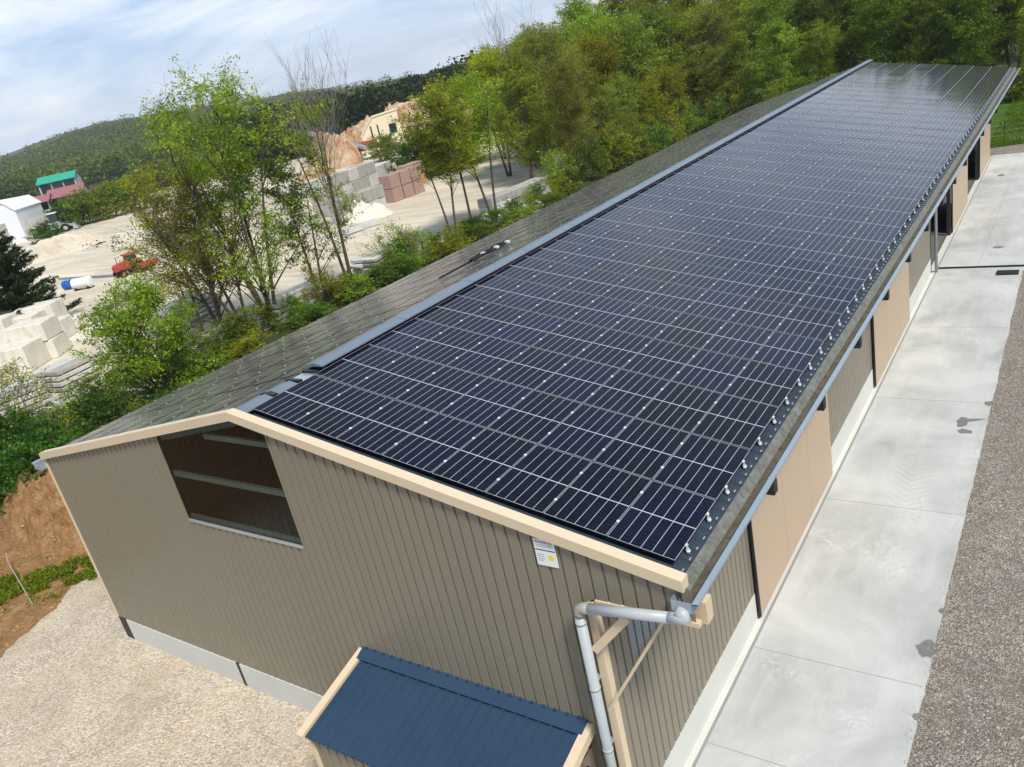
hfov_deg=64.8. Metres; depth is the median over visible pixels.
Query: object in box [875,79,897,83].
solar panel
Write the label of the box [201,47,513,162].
quarry wood
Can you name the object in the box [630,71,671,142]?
yellow green tree
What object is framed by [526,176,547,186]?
stone block
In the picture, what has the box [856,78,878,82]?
solar panel
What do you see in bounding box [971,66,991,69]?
solar panel
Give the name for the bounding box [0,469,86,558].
clay heap
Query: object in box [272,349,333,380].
solar panel
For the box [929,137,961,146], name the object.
solar panel
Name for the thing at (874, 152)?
solar panel
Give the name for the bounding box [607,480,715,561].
solar panel
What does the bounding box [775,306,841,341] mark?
solar panel
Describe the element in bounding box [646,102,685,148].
shrub
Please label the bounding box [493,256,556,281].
solar panel
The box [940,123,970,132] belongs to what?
solar panel
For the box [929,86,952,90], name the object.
solar panel
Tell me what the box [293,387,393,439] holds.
solar panel
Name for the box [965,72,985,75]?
solar panel
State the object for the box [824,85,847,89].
solar panel
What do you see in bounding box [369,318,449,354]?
solar panel
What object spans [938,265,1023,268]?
drain channel
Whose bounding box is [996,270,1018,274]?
drain cover
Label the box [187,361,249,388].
solar panel
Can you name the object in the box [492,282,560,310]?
solar panel
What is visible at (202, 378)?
solar panel
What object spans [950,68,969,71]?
solar panel
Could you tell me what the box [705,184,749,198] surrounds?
solar panel
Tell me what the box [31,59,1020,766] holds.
farm shed
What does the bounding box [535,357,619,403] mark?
solar panel
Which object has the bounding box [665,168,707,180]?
solar panel
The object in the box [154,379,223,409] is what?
solar panel
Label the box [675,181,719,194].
solar panel
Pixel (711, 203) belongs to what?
solar panel
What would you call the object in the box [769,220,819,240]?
solar panel
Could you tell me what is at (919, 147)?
solar panel
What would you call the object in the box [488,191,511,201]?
stone block
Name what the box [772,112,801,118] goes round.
solar panel
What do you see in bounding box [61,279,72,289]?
blue drum
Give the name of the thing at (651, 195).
solar panel
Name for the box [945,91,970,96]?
solar panel
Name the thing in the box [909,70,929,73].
solar panel
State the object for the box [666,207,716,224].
solar panel
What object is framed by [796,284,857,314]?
solar panel
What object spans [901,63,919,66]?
solar panel
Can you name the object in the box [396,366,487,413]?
solar panel
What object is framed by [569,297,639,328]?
solar panel
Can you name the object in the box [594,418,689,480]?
solar panel
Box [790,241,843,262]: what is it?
solar panel
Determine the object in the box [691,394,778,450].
solar panel
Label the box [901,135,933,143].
solar panel
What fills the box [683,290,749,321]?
solar panel
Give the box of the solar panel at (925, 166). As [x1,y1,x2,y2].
[908,161,944,173]
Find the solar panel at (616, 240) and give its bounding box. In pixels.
[588,230,642,250]
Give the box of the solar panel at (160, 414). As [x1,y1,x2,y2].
[118,400,193,433]
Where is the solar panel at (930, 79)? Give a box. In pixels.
[918,77,940,81]
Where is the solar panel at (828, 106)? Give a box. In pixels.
[813,103,839,109]
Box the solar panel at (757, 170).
[737,165,777,176]
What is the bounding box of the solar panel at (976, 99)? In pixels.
[964,97,989,103]
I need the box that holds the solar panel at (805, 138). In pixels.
[788,134,821,142]
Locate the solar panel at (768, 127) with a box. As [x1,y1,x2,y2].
[751,124,783,131]
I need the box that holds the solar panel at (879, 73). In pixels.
[868,72,888,75]
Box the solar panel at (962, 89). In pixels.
[950,87,973,91]
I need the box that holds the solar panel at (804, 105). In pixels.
[792,102,819,107]
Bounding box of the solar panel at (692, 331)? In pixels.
[655,313,726,349]
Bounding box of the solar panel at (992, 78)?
[981,76,1003,81]
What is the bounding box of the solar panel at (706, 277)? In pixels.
[668,263,729,290]
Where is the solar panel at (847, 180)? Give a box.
[826,174,866,186]
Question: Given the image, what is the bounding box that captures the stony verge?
[990,144,1023,154]
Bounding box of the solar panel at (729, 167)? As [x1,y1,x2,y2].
[710,162,748,173]
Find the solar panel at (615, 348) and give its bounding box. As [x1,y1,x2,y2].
[575,329,652,369]
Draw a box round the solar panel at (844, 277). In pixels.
[814,264,871,290]
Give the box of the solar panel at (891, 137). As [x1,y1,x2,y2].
[874,133,906,141]
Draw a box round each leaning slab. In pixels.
[23,219,38,240]
[29,218,41,226]
[32,216,45,222]
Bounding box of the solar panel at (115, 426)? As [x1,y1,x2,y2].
[81,411,150,441]
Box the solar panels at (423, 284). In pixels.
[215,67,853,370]
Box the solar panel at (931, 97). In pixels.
[919,94,944,99]
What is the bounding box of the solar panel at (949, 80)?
[938,78,960,82]
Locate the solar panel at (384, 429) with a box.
[336,400,437,455]
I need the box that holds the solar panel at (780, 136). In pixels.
[764,132,796,139]
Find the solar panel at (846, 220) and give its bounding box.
[821,211,868,230]
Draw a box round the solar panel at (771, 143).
[751,138,786,147]
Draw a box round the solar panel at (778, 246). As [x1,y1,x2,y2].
[751,235,804,256]
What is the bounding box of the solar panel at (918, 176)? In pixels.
[899,170,938,183]
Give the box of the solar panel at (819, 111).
[804,108,832,114]
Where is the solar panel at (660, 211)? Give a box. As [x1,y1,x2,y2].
[635,203,685,219]
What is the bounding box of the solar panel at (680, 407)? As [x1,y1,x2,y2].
[636,381,721,433]
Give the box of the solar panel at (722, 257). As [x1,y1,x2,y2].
[693,246,749,269]
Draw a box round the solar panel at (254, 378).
[219,359,296,393]
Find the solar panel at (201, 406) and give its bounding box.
[162,388,241,423]
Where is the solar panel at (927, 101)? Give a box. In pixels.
[914,99,939,104]
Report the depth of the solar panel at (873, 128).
39.43 m
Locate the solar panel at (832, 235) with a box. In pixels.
[806,225,856,245]
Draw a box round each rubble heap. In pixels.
[332,200,393,224]
[481,198,543,221]
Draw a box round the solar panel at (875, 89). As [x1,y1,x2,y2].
[863,87,886,91]
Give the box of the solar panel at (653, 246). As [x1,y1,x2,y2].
[621,235,676,256]
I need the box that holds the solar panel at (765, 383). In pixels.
[724,360,802,407]
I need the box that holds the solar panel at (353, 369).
[315,344,403,386]
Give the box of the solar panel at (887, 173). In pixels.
[867,167,906,179]
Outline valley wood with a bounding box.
[0,96,349,199]
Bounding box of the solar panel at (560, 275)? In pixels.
[527,263,591,288]
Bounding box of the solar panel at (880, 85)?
[869,83,892,87]
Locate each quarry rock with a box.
[295,161,336,186]
[308,131,363,169]
[339,92,475,151]
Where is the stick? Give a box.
[5,553,33,604]
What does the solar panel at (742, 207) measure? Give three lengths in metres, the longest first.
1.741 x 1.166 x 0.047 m
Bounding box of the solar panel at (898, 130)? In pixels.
[882,126,913,134]
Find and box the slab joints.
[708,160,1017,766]
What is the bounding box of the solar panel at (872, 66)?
[861,65,880,68]
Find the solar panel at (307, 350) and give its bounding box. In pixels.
[273,334,343,365]
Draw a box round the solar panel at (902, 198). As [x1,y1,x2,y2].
[881,191,923,206]
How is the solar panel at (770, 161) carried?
attached to the farm shed at (365, 607)
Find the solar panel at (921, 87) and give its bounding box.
[909,85,931,89]
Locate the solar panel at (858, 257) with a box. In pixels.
[831,246,884,270]
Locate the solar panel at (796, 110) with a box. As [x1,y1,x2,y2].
[783,107,811,113]
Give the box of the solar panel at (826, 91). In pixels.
[817,89,841,93]
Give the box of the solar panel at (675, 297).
[641,283,706,312]
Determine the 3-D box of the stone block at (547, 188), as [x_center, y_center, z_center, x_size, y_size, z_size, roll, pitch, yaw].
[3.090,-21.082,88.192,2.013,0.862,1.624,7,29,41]
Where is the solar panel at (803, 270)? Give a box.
[772,257,829,283]
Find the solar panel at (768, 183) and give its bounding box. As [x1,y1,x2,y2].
[751,177,793,190]
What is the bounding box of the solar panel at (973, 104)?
[960,101,986,108]
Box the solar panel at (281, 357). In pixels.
[250,342,316,371]
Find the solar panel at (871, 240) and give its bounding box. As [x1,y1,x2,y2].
[845,230,895,251]
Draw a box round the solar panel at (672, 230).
[645,221,697,239]
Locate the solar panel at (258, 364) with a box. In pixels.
[228,349,292,377]
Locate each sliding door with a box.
[748,393,832,616]
[872,262,909,385]
[951,157,967,231]
[979,124,989,177]
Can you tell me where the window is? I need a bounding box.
[388,122,397,132]
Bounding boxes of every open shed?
[34,193,55,213]
[36,170,82,194]
[46,182,93,205]
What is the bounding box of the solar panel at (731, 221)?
[700,212,749,230]
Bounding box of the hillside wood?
[0,71,415,177]
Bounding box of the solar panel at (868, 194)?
[846,187,889,202]
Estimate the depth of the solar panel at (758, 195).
29.57 m
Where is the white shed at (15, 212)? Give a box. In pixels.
[0,195,44,244]
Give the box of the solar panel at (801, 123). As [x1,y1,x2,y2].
[785,119,815,126]
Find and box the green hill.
[0,18,752,176]
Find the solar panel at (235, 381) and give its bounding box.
[198,366,270,398]
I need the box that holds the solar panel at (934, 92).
[925,90,948,94]
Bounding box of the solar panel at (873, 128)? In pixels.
[856,124,887,132]
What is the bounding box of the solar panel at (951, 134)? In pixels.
[935,130,966,139]
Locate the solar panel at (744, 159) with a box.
[724,154,762,164]
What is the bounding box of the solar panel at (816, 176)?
[796,170,835,183]
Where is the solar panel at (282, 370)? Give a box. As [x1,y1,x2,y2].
[246,352,322,386]
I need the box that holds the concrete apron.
[695,152,1023,766]
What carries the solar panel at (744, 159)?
attached to the farm shed at (365, 607)
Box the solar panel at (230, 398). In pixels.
[185,381,269,418]
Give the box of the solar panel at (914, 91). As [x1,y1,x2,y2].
[904,89,927,93]
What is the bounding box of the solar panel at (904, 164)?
[877,158,913,169]
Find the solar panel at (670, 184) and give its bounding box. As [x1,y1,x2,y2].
[647,178,690,191]
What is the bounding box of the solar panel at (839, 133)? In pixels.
[822,129,854,137]
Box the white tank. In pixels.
[70,276,93,290]
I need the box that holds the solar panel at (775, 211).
[751,203,798,220]
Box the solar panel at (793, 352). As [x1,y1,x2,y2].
[752,332,823,372]
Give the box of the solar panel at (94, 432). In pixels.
[63,415,132,445]
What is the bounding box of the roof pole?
[439,240,509,278]
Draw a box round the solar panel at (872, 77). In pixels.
[862,75,883,78]
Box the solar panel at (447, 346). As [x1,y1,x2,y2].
[406,327,488,365]
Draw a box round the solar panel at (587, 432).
[539,404,633,461]
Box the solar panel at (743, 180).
[722,174,763,187]
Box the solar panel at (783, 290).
[751,276,812,305]
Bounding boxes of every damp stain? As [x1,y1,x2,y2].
[913,713,919,720]
[917,640,934,656]
[957,417,982,426]
[958,429,971,432]
[985,401,993,405]
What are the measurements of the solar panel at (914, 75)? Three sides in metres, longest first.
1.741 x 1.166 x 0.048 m
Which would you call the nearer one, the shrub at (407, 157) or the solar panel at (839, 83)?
the solar panel at (839, 83)
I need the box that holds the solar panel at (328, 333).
[297,320,358,347]
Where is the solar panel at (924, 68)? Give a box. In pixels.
[913,67,932,70]
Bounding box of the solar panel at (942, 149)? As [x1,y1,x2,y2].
[922,144,956,154]
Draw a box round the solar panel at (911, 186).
[890,180,931,194]
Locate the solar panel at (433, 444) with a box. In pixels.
[382,414,485,473]
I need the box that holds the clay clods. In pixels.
[0,473,86,645]
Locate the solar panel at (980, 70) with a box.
[968,69,988,72]
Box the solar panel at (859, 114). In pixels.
[848,111,877,117]
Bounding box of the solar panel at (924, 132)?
[908,128,939,136]
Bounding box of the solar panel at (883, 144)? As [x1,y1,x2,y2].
[866,140,899,149]
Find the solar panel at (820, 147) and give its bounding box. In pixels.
[802,142,837,152]
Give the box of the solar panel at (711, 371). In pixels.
[671,350,749,394]
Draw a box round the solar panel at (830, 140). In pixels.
[814,136,846,144]
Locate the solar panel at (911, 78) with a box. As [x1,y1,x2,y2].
[899,77,921,80]
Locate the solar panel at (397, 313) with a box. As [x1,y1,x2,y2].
[373,301,422,325]
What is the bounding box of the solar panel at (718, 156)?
[699,151,736,161]
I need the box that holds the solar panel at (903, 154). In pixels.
[886,149,920,160]
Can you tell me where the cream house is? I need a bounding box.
[361,108,403,155]
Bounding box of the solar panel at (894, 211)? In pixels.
[870,203,915,220]
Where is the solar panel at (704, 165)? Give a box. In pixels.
[683,159,722,170]
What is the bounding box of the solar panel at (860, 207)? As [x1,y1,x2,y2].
[835,199,879,215]
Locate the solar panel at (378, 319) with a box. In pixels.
[346,304,411,333]
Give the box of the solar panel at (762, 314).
[728,298,794,331]
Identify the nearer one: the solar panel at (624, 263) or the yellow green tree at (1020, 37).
the solar panel at (624, 263)
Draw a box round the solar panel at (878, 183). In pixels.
[858,177,898,189]
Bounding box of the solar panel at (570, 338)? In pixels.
[532,320,608,356]
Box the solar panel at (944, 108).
[932,105,958,111]
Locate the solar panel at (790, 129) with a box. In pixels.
[774,125,806,133]
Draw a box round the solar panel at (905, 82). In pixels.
[894,80,916,84]
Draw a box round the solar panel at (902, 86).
[888,84,911,88]
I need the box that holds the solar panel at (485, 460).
[432,428,536,492]
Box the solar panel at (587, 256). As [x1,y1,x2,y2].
[558,245,618,268]
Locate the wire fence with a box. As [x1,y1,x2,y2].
[993,121,1019,137]
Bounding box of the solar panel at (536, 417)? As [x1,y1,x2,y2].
[488,390,581,444]
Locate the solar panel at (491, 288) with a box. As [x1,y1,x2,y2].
[457,275,524,302]
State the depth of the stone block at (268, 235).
95.72 m
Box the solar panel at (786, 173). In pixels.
[766,167,805,179]
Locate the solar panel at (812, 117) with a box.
[795,114,824,120]
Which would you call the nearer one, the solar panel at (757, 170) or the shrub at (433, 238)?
the solar panel at (757, 170)
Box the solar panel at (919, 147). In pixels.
[894,142,927,152]
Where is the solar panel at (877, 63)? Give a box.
[867,62,885,65]
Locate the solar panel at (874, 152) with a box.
[857,147,891,157]
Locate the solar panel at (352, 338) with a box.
[325,324,379,351]
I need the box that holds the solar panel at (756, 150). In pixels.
[738,146,774,155]
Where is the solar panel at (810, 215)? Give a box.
[786,207,832,224]
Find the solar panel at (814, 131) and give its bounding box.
[798,127,830,134]
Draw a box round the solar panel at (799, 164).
[779,159,817,170]
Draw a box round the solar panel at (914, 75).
[904,73,925,76]
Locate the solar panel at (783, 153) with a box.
[764,148,800,158]
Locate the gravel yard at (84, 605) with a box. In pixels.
[0,575,317,766]
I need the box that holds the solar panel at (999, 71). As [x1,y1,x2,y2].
[987,70,1008,74]
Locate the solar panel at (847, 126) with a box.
[832,123,863,130]
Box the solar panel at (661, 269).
[630,257,690,282]
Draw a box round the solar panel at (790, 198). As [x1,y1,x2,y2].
[767,191,811,206]
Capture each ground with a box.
[0,427,93,657]
[32,17,1023,428]
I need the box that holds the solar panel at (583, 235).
[555,225,609,244]
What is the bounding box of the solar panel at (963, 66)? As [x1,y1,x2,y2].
[954,65,972,68]
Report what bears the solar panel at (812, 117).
attached to the farm shed at (365, 607)
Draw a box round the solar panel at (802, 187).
[782,180,824,194]
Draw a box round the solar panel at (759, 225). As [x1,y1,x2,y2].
[734,216,783,234]
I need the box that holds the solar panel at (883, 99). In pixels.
[871,96,895,101]
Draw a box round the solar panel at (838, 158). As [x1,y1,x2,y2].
[819,153,855,163]
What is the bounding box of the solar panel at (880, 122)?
[865,118,894,125]
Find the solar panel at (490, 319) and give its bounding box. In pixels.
[452,303,527,336]
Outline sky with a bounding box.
[0,0,711,154]
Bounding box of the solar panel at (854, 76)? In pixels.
[844,74,865,77]
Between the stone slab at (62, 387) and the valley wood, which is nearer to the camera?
the stone slab at (62, 387)
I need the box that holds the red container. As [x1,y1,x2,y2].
[357,139,376,156]
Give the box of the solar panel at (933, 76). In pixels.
[924,74,944,77]
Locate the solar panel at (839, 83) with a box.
[831,81,854,85]
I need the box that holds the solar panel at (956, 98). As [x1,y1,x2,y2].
[941,96,966,100]
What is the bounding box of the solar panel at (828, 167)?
[808,161,845,173]
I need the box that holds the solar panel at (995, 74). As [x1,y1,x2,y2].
[985,73,1005,77]
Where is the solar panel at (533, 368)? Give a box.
[489,347,573,390]
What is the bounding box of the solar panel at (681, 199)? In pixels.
[657,192,703,206]
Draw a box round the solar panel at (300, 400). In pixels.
[254,375,351,423]
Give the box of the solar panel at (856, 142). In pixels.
[839,138,872,146]
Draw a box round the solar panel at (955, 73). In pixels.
[946,71,966,75]
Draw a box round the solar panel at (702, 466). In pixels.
[653,434,749,500]
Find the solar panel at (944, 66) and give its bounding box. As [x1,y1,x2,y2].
[935,65,954,67]
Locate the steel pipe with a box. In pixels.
[57,274,119,279]
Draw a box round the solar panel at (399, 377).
[354,355,444,399]
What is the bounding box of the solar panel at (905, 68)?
[896,66,915,69]
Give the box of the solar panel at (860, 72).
[851,71,870,74]
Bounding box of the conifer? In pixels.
[0,228,82,314]
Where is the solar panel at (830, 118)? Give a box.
[817,115,846,122]
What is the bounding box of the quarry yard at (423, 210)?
[0,133,562,425]
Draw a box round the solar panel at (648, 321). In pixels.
[611,305,681,338]
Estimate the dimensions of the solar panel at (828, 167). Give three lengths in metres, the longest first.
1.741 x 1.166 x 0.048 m
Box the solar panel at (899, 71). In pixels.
[890,69,911,72]
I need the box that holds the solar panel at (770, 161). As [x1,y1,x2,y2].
[751,156,789,166]
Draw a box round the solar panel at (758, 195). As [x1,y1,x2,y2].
[735,188,780,202]
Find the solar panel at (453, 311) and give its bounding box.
[416,295,489,326]
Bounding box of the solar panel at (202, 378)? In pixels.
[169,367,228,393]
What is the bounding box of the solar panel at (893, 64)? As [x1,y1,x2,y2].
[883,63,903,65]
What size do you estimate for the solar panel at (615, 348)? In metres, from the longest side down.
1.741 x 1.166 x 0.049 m
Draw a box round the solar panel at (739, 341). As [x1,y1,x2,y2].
[702,322,773,360]
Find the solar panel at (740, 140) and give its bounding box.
[726,136,761,145]
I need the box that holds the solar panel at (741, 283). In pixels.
[709,270,770,297]
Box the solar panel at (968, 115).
[951,112,979,119]
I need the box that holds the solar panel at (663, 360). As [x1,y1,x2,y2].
[622,339,699,380]
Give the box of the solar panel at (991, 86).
[975,84,998,89]
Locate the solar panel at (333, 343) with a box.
[299,327,369,358]
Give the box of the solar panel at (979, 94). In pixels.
[968,92,992,98]
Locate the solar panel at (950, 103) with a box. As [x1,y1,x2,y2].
[937,100,962,105]
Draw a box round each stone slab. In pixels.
[0,378,31,393]
[0,380,45,403]
[0,386,48,408]
[0,392,48,414]
[3,397,49,421]
[28,406,59,422]
[32,356,78,376]
[34,376,49,380]
[45,355,92,375]
[46,360,95,381]
[48,365,98,386]
[48,385,91,404]
[51,371,99,391]
[54,388,99,408]
[145,294,196,316]
[158,293,210,315]
[158,298,212,321]
[165,300,218,321]
[171,304,218,326]
[182,311,220,330]
[199,323,225,339]
[253,282,311,308]
[266,288,325,314]
[269,293,327,319]
[270,281,325,308]
[272,295,328,324]
[350,242,388,263]
[350,263,364,268]
[352,267,365,272]
[362,240,412,262]
[363,246,413,266]
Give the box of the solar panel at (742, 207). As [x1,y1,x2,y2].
[718,199,765,215]
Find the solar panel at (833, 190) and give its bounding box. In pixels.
[813,184,856,197]
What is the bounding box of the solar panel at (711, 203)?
[687,195,733,211]
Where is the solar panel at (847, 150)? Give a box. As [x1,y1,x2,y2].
[829,145,864,154]
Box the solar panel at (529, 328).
[491,311,566,346]
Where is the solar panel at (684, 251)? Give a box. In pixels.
[656,240,712,262]
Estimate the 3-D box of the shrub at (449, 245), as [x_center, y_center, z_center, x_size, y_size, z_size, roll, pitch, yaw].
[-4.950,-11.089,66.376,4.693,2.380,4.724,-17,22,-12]
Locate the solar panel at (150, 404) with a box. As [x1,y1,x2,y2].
[118,390,182,418]
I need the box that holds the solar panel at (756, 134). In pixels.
[740,130,771,137]
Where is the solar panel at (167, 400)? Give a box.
[135,384,203,414]
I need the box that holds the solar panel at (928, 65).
[917,64,937,67]
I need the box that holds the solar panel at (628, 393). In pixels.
[583,369,669,418]
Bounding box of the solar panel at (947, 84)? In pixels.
[933,82,956,86]
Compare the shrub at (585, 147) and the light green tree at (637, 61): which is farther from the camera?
the light green tree at (637, 61)
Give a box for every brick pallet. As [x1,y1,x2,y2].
[378,172,400,189]
[384,186,404,202]
[389,169,411,184]
[396,163,412,170]
[401,166,420,180]
[401,182,414,197]
[407,160,423,172]
[410,179,424,194]
[421,172,426,183]
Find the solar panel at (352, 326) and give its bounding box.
[321,313,382,340]
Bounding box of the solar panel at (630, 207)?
[605,199,654,215]
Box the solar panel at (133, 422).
[99,406,169,437]
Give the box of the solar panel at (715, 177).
[693,171,735,183]
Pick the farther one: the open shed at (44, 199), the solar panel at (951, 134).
the open shed at (44, 199)
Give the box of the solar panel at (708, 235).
[679,225,731,245]
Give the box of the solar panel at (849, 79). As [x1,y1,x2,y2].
[838,78,860,81]
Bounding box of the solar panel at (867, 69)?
[856,68,875,71]
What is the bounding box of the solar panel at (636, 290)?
[601,276,666,304]
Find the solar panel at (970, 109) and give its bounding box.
[955,106,982,113]
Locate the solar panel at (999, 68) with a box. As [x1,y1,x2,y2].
[990,66,1010,71]
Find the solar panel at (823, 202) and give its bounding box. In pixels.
[800,195,845,211]
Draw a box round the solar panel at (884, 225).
[858,216,905,235]
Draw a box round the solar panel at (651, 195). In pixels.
[628,188,673,202]
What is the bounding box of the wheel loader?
[39,211,80,235]
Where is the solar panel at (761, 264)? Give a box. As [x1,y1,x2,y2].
[731,252,788,275]
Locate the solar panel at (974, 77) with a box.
[962,76,983,79]
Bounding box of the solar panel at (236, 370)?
[206,355,270,383]
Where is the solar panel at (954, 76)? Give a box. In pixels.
[943,75,963,78]
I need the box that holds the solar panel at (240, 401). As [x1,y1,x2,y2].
[212,374,299,412]
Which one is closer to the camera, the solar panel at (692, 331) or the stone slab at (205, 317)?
the solar panel at (692, 331)
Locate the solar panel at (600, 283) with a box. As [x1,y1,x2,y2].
[563,269,628,296]
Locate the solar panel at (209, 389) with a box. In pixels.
[177,373,245,403]
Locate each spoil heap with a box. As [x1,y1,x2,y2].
[22,239,47,258]
[26,231,109,263]
[147,228,275,269]
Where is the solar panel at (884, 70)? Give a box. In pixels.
[873,69,893,72]
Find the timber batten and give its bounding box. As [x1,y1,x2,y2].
[59,361,94,390]
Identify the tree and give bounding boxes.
[0,357,71,420]
[66,270,234,406]
[79,176,276,333]
[110,155,283,324]
[112,209,231,332]
[124,53,334,326]
[249,155,352,280]
[265,29,352,226]
[271,75,368,287]
[387,85,469,232]
[401,73,488,224]
[443,66,507,211]
[453,45,506,158]
[454,43,532,176]
[461,0,565,167]
[472,44,559,178]
[494,41,549,146]
[500,20,563,156]
[507,20,593,166]
[514,22,559,47]
[526,36,605,155]
[536,48,596,179]
[539,17,592,139]
[550,0,607,131]
[556,3,618,127]
[564,23,635,144]
[586,83,637,168]
[588,0,647,19]
[591,8,677,134]
[597,6,654,130]
[602,71,651,154]
[613,0,691,123]
[616,0,672,13]
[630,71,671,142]
[643,0,689,102]
[645,5,706,127]
[651,59,691,141]
[654,0,710,108]
[663,0,719,117]
[677,0,744,115]
[689,47,740,119]
[698,0,763,90]
[709,22,766,113]
[713,25,739,111]
[730,0,808,98]
[739,0,807,89]
[744,10,814,101]
[774,0,839,90]
[788,0,854,53]
[795,18,852,80]
[805,0,872,75]
[823,0,871,59]
[842,0,931,68]
[844,0,953,65]
[889,0,953,63]
[904,0,949,63]
[913,0,1017,66]
[914,0,1022,65]
[973,1,1023,64]
[976,0,1023,83]
[1006,6,1023,67]
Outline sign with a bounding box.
[532,537,558,567]
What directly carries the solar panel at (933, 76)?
attached to the farm shed at (365, 607)
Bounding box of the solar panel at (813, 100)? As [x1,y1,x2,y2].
[801,98,826,102]
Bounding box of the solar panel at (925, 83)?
[913,81,936,85]
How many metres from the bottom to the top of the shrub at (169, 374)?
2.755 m
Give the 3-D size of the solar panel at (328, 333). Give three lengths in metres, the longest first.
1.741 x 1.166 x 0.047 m
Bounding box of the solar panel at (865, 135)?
[848,131,880,139]
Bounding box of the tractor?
[112,252,144,277]
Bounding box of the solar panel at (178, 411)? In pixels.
[139,394,217,428]
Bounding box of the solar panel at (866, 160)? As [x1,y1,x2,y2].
[848,155,884,166]
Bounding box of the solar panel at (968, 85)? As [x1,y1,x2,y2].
[954,83,976,87]
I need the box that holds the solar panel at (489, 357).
[446,337,529,377]
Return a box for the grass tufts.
[0,552,96,612]
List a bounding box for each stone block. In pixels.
[0,308,12,314]
[0,312,16,344]
[0,336,50,377]
[1,314,63,343]
[12,309,46,323]
[14,298,68,316]
[43,331,71,358]
[58,314,77,337]
[71,313,88,330]
[256,229,278,241]
[305,177,328,193]
[310,190,334,205]
[313,204,331,217]
[316,173,339,187]
[328,197,349,212]
[331,209,349,224]
[332,170,350,183]
[332,186,343,197]
[335,195,354,207]
[338,167,358,180]
[341,183,353,194]
[342,225,363,234]
[343,230,363,239]
[344,192,362,202]
[345,164,367,177]
[351,179,362,190]
[353,189,371,202]
[354,161,376,174]
[357,219,379,228]
[358,187,377,200]
[359,176,370,188]
[363,225,380,233]
[366,185,384,197]
[368,173,378,185]
[375,160,392,176]
[378,196,387,207]
[477,195,501,207]
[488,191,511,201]
[499,187,521,198]
[510,183,531,193]
[517,180,540,190]
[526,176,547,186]
[542,185,550,194]
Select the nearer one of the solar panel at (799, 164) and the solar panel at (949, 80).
the solar panel at (799, 164)
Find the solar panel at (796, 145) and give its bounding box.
[776,140,810,150]
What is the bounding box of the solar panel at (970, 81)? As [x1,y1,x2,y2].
[958,79,980,83]
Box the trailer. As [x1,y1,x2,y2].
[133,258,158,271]
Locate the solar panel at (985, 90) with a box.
[972,88,995,93]
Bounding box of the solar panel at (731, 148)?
[713,144,748,153]
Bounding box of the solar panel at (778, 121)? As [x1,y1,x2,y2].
[762,118,793,124]
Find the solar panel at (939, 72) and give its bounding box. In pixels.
[927,71,948,74]
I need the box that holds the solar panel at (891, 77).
[881,76,902,79]
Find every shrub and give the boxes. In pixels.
[0,401,64,486]
[0,411,68,484]
[0,416,84,516]
[0,439,28,498]
[22,219,66,244]
[35,385,147,442]
[39,396,93,436]
[40,198,91,228]
[43,191,99,228]
[51,367,138,429]
[53,188,120,223]
[72,184,128,224]
[85,179,138,218]
[93,174,145,215]
[101,368,150,403]
[116,174,164,211]
[126,397,157,413]
[132,383,181,410]
[146,345,232,390]
[148,352,195,395]
[179,322,236,365]
[187,308,258,353]
[210,328,278,367]
[218,295,288,335]
[258,290,307,325]
[270,297,333,328]
[298,264,351,310]
[326,269,376,300]
[328,268,382,306]
[354,215,437,271]
[358,129,400,161]
[359,232,418,273]
[362,256,411,285]
[371,130,410,162]
[384,126,452,174]
[387,249,442,279]
[401,120,460,175]
[404,226,438,264]
[418,228,465,258]
[421,112,489,174]
[425,234,478,260]
[435,218,470,243]
[450,215,501,240]
[460,222,498,242]
[473,205,505,227]
[496,195,525,222]
[497,204,540,228]
[515,192,540,211]
[521,179,550,201]
[532,148,582,184]
[533,190,566,209]
[543,168,579,203]
[548,168,582,194]
[564,124,613,181]
[592,125,639,173]
[598,122,644,172]
[623,124,659,160]
[637,117,681,156]
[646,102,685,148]
[673,96,707,138]
[696,91,733,128]
[727,95,751,115]
[731,88,774,114]
[758,79,791,99]
[791,69,822,88]
[931,58,949,64]
[996,61,1023,100]
[1008,55,1023,93]
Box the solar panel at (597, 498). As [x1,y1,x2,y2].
[544,462,650,536]
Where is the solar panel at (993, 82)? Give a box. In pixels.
[978,80,1001,85]
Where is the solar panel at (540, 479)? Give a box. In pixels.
[485,445,591,513]
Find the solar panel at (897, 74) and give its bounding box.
[886,73,907,76]
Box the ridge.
[0,87,334,158]
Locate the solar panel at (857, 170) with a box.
[837,164,875,175]
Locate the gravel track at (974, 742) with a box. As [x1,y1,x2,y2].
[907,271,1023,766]
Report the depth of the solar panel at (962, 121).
40.35 m
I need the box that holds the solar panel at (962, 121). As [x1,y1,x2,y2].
[946,117,975,125]
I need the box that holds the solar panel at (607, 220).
[582,212,633,229]
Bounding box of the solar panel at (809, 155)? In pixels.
[791,151,827,160]
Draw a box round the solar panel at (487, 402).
[440,378,532,427]
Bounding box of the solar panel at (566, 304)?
[530,289,599,319]
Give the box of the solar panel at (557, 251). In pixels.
[526,240,585,262]
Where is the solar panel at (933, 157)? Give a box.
[915,152,950,163]
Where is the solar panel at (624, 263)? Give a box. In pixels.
[593,251,653,275]
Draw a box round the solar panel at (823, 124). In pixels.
[808,121,838,128]
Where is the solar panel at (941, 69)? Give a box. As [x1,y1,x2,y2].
[931,68,951,70]
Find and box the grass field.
[990,93,1023,148]
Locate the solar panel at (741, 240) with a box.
[714,230,767,251]
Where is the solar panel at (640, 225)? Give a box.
[612,216,665,234]
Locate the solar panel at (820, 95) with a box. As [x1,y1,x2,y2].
[808,93,834,98]

